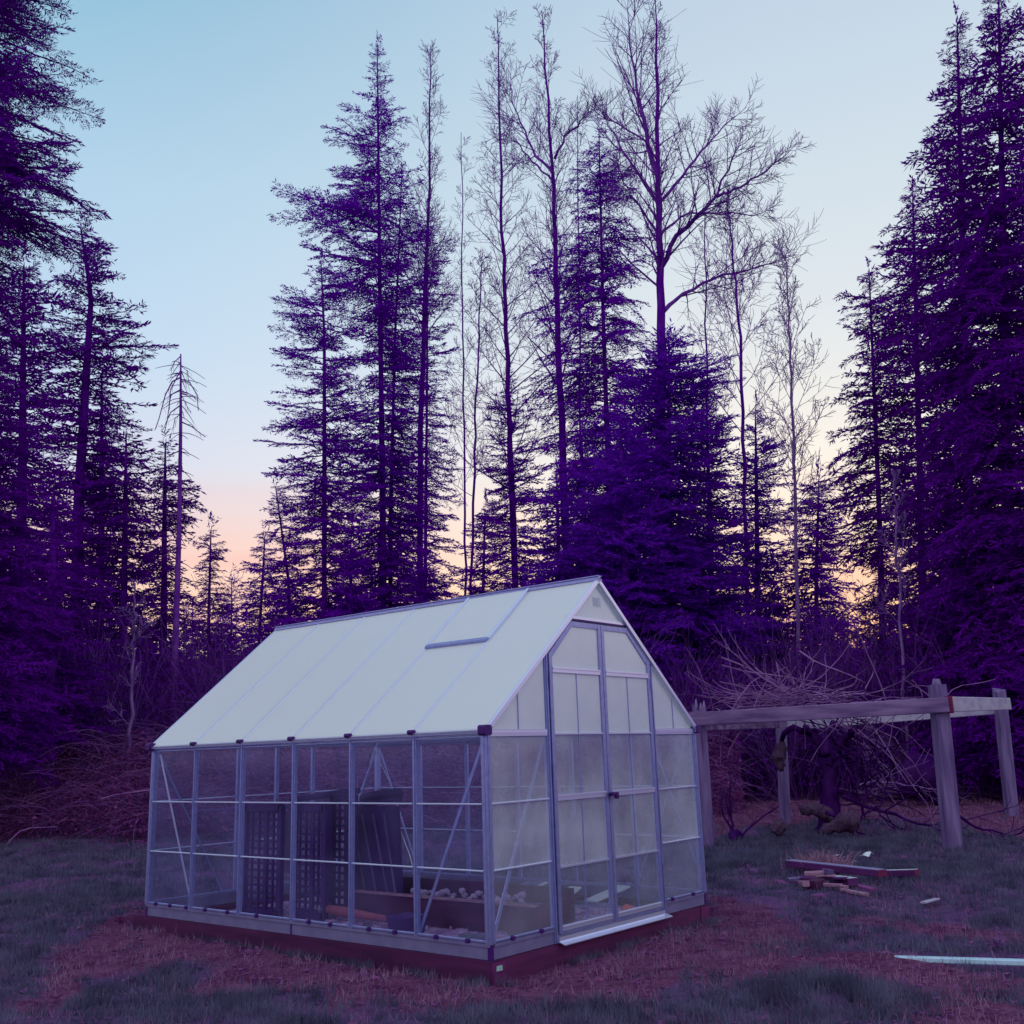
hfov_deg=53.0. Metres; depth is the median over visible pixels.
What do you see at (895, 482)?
bare tree
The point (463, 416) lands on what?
bare tree
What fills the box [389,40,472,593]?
bare tree
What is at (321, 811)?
lattice panel
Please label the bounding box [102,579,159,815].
bare tree
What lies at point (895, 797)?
brush pile
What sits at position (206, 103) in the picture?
sky
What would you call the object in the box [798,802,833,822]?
mossy log
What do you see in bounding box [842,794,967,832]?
fallen branch
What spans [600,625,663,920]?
door
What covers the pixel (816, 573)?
hemlock tree
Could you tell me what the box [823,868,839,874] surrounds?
timber offcut
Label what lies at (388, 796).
hanging planter
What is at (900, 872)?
timber offcut
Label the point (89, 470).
fir tree
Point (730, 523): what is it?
fir tree
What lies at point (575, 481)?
fir tree
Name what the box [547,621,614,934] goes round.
door
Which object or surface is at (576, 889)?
white board
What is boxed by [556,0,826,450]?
bare tree
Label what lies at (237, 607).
spruce tree
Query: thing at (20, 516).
fir tree
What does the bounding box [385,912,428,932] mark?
black bin
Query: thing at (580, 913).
rubble floor
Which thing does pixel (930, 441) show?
fir tree
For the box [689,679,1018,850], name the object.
pergola
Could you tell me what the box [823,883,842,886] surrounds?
timber offcut
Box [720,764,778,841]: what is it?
dead shrub
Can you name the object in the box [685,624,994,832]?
grapevine
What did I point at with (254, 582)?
spruce tree
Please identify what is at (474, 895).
stone
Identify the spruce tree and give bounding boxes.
[211,562,251,670]
[218,520,287,672]
[315,517,387,747]
[385,532,459,606]
[448,491,519,767]
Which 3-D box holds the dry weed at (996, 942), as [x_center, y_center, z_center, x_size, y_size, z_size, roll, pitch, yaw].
[2.965,2.621,6.268,0.134,0.108,0.202,-12,-17,38]
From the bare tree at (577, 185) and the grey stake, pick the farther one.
the bare tree at (577, 185)
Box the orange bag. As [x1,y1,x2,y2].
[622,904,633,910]
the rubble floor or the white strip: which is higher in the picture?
the rubble floor
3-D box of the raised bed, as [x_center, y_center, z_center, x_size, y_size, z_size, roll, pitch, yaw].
[-0.429,2.941,7.707,1.890,0.265,0.495,-12,-17,38]
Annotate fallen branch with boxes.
[825,784,897,837]
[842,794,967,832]
[860,748,968,801]
[960,796,1023,839]
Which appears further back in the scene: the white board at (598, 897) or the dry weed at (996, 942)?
the white board at (598, 897)
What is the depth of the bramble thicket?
17.30 m
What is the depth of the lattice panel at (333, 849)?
8.35 m
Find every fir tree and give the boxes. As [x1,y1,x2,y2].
[0,0,116,788]
[0,244,98,826]
[0,460,129,831]
[10,206,178,808]
[61,351,152,705]
[252,248,383,630]
[267,32,451,616]
[339,158,444,609]
[393,198,467,602]
[458,363,553,596]
[497,454,614,766]
[502,116,708,787]
[535,414,629,582]
[553,401,734,797]
[562,318,784,779]
[673,377,773,785]
[702,390,813,784]
[797,256,916,783]
[848,174,971,783]
[870,511,960,786]
[872,1,1023,796]
[906,0,1023,805]
[925,509,1023,800]
[955,131,1023,778]
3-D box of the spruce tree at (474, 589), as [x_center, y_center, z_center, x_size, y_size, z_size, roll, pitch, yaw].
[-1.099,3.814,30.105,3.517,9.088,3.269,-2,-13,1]
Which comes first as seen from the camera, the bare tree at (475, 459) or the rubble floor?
the rubble floor
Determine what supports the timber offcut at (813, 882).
on the ground at (669, 981)
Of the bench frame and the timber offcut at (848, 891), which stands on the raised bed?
the bench frame
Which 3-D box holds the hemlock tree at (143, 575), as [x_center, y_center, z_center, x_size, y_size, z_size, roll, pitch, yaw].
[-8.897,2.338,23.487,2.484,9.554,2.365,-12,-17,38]
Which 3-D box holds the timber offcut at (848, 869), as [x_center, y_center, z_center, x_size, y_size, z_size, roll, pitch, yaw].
[3.044,3.369,9.718,0.110,0.064,1.192,5,-15,-27]
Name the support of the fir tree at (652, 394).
on the ground at (669, 981)
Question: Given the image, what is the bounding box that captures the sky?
[0,0,1023,656]
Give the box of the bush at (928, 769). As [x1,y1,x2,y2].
[895,752,938,805]
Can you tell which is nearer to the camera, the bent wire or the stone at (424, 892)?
the stone at (424, 892)
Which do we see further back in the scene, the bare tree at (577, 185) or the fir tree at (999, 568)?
the bare tree at (577, 185)
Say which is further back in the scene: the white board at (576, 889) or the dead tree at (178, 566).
the dead tree at (178, 566)
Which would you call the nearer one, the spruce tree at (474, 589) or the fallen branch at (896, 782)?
the fallen branch at (896, 782)
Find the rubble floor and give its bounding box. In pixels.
[228,892,634,938]
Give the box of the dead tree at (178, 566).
[155,354,206,795]
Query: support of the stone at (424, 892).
on the raised bed
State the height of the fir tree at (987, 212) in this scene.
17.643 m
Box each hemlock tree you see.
[76,415,175,815]
[111,425,207,812]
[179,511,243,682]
[242,466,321,656]
[757,459,874,785]
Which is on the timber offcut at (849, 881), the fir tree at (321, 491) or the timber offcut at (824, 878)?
the timber offcut at (824, 878)
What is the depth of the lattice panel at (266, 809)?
8.35 m
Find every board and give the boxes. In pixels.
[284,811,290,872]
[568,886,580,893]
[584,885,629,901]
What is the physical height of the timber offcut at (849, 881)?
0.074 m
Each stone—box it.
[421,889,428,894]
[442,888,449,893]
[459,888,465,893]
[471,893,477,899]
[518,891,525,897]
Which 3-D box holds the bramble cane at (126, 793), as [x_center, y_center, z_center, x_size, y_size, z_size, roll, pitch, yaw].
[-5.808,4.319,15.715,0.913,0.139,0.026,3,-14,-20]
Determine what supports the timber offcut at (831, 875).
on the timber offcut at (824, 878)
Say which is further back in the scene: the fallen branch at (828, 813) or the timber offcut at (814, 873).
the fallen branch at (828, 813)
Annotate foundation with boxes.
[133,885,709,984]
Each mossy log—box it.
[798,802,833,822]
[818,809,859,834]
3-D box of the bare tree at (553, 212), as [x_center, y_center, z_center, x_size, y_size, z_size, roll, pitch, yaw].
[1.207,-4.876,35.552,4.850,28.330,5.158,-2,-13,0]
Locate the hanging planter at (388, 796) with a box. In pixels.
[359,748,403,805]
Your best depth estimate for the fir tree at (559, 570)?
26.29 m
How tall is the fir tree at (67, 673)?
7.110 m
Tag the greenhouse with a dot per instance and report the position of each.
(548, 664)
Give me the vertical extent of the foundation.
0.167 m
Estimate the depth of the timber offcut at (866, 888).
8.95 m
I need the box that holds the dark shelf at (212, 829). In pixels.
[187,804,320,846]
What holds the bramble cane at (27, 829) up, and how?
on the bramble thicket
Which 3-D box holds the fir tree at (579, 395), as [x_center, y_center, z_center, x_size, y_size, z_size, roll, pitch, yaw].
[2.718,-2.543,32.312,8.097,22.272,7.146,-12,-17,38]
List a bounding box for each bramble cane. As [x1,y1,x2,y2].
[6,826,57,844]
[101,788,163,799]
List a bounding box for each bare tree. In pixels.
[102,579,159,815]
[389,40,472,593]
[421,247,523,594]
[428,136,502,594]
[434,6,566,584]
[472,3,607,549]
[551,92,604,484]
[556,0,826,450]
[680,214,736,485]
[684,182,807,786]
[742,228,847,789]
[856,469,916,755]
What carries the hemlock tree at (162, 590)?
on the ground at (669, 981)
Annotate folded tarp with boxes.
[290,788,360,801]
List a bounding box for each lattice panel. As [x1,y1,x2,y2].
[242,803,284,916]
[289,804,328,920]
[329,794,357,906]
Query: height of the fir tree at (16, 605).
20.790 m
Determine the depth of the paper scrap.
11.01 m
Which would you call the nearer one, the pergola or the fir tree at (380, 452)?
the pergola
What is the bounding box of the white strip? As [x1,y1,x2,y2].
[894,955,1023,965]
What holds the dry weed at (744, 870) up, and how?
on the ground at (669, 981)
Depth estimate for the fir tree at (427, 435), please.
37.10 m
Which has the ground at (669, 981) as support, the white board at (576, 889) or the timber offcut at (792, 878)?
the timber offcut at (792, 878)
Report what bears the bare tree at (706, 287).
on the ground at (669, 981)
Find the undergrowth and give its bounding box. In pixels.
[0,528,1023,829]
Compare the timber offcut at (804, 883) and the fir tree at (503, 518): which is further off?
the fir tree at (503, 518)
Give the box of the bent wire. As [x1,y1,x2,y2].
[401,831,412,870]
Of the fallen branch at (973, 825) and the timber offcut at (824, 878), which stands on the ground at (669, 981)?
the fallen branch at (973, 825)
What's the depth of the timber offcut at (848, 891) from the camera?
8.58 m
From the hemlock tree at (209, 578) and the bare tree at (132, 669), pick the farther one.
the hemlock tree at (209, 578)
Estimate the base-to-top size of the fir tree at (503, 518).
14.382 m
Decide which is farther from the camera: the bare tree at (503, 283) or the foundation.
the bare tree at (503, 283)
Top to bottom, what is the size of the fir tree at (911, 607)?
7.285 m
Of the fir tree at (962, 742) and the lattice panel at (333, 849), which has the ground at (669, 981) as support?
the fir tree at (962, 742)
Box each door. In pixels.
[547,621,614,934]
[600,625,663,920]
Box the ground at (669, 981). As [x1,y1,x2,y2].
[0,781,1023,1023]
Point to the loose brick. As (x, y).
(472, 936)
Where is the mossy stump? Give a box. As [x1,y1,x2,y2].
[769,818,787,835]
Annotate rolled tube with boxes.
[314,902,386,922]
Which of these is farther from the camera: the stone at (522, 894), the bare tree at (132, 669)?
the bare tree at (132, 669)
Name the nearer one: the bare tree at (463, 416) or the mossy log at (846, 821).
the mossy log at (846, 821)
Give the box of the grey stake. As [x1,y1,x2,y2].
[920,898,939,903]
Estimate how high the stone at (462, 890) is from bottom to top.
0.041 m
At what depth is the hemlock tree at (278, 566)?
31.58 m
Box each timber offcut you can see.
[785,859,886,876]
[786,877,799,883]
[795,881,809,886]
[799,877,848,879]
[804,870,823,876]
[805,878,824,889]
[812,893,829,898]
[815,874,835,877]
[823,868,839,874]
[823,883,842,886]
[829,875,857,885]
[829,885,848,889]
[840,888,868,896]
[849,884,876,891]
[886,869,919,876]
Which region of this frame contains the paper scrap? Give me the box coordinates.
[861,851,871,856]
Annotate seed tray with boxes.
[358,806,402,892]
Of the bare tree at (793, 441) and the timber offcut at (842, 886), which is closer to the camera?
the timber offcut at (842, 886)
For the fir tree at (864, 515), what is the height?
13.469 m
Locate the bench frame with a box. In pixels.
[514,881,631,908]
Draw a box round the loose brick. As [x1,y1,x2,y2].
[458,932,484,939]
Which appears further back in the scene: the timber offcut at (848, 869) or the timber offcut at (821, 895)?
the timber offcut at (848, 869)
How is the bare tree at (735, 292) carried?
on the ground at (669, 981)
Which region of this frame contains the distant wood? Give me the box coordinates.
[68,586,868,687]
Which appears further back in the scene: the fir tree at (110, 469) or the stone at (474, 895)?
the fir tree at (110, 469)
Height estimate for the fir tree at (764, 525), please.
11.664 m
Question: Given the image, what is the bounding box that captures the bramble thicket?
[0,694,819,859]
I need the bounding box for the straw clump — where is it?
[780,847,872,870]
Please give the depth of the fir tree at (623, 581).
24.93 m
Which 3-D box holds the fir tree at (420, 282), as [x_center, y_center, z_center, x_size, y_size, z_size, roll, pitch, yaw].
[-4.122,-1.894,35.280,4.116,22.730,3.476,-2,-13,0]
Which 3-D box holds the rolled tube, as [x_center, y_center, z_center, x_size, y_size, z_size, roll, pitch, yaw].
[-1.201,3.020,7.730,0.100,0.095,1.117,10,-18,-41]
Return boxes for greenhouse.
[145,575,706,960]
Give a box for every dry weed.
[734,863,760,873]
[984,933,1007,949]
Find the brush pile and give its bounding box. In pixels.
[840,780,1001,801]
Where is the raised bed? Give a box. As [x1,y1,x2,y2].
[347,876,575,935]
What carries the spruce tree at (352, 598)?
on the ground at (669, 981)
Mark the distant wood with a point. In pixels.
(184, 612)
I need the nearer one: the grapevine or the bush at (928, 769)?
the grapevine
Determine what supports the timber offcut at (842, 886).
on the ground at (669, 981)
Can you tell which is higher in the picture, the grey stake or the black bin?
the grey stake
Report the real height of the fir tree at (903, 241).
14.998 m
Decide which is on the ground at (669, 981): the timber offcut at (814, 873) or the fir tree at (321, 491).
the fir tree at (321, 491)
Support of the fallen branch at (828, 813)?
on the ground at (669, 981)
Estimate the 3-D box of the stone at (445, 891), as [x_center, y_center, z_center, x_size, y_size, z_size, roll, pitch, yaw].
[-0.493,2.815,7.618,0.062,0.044,0.048,-4,-13,10]

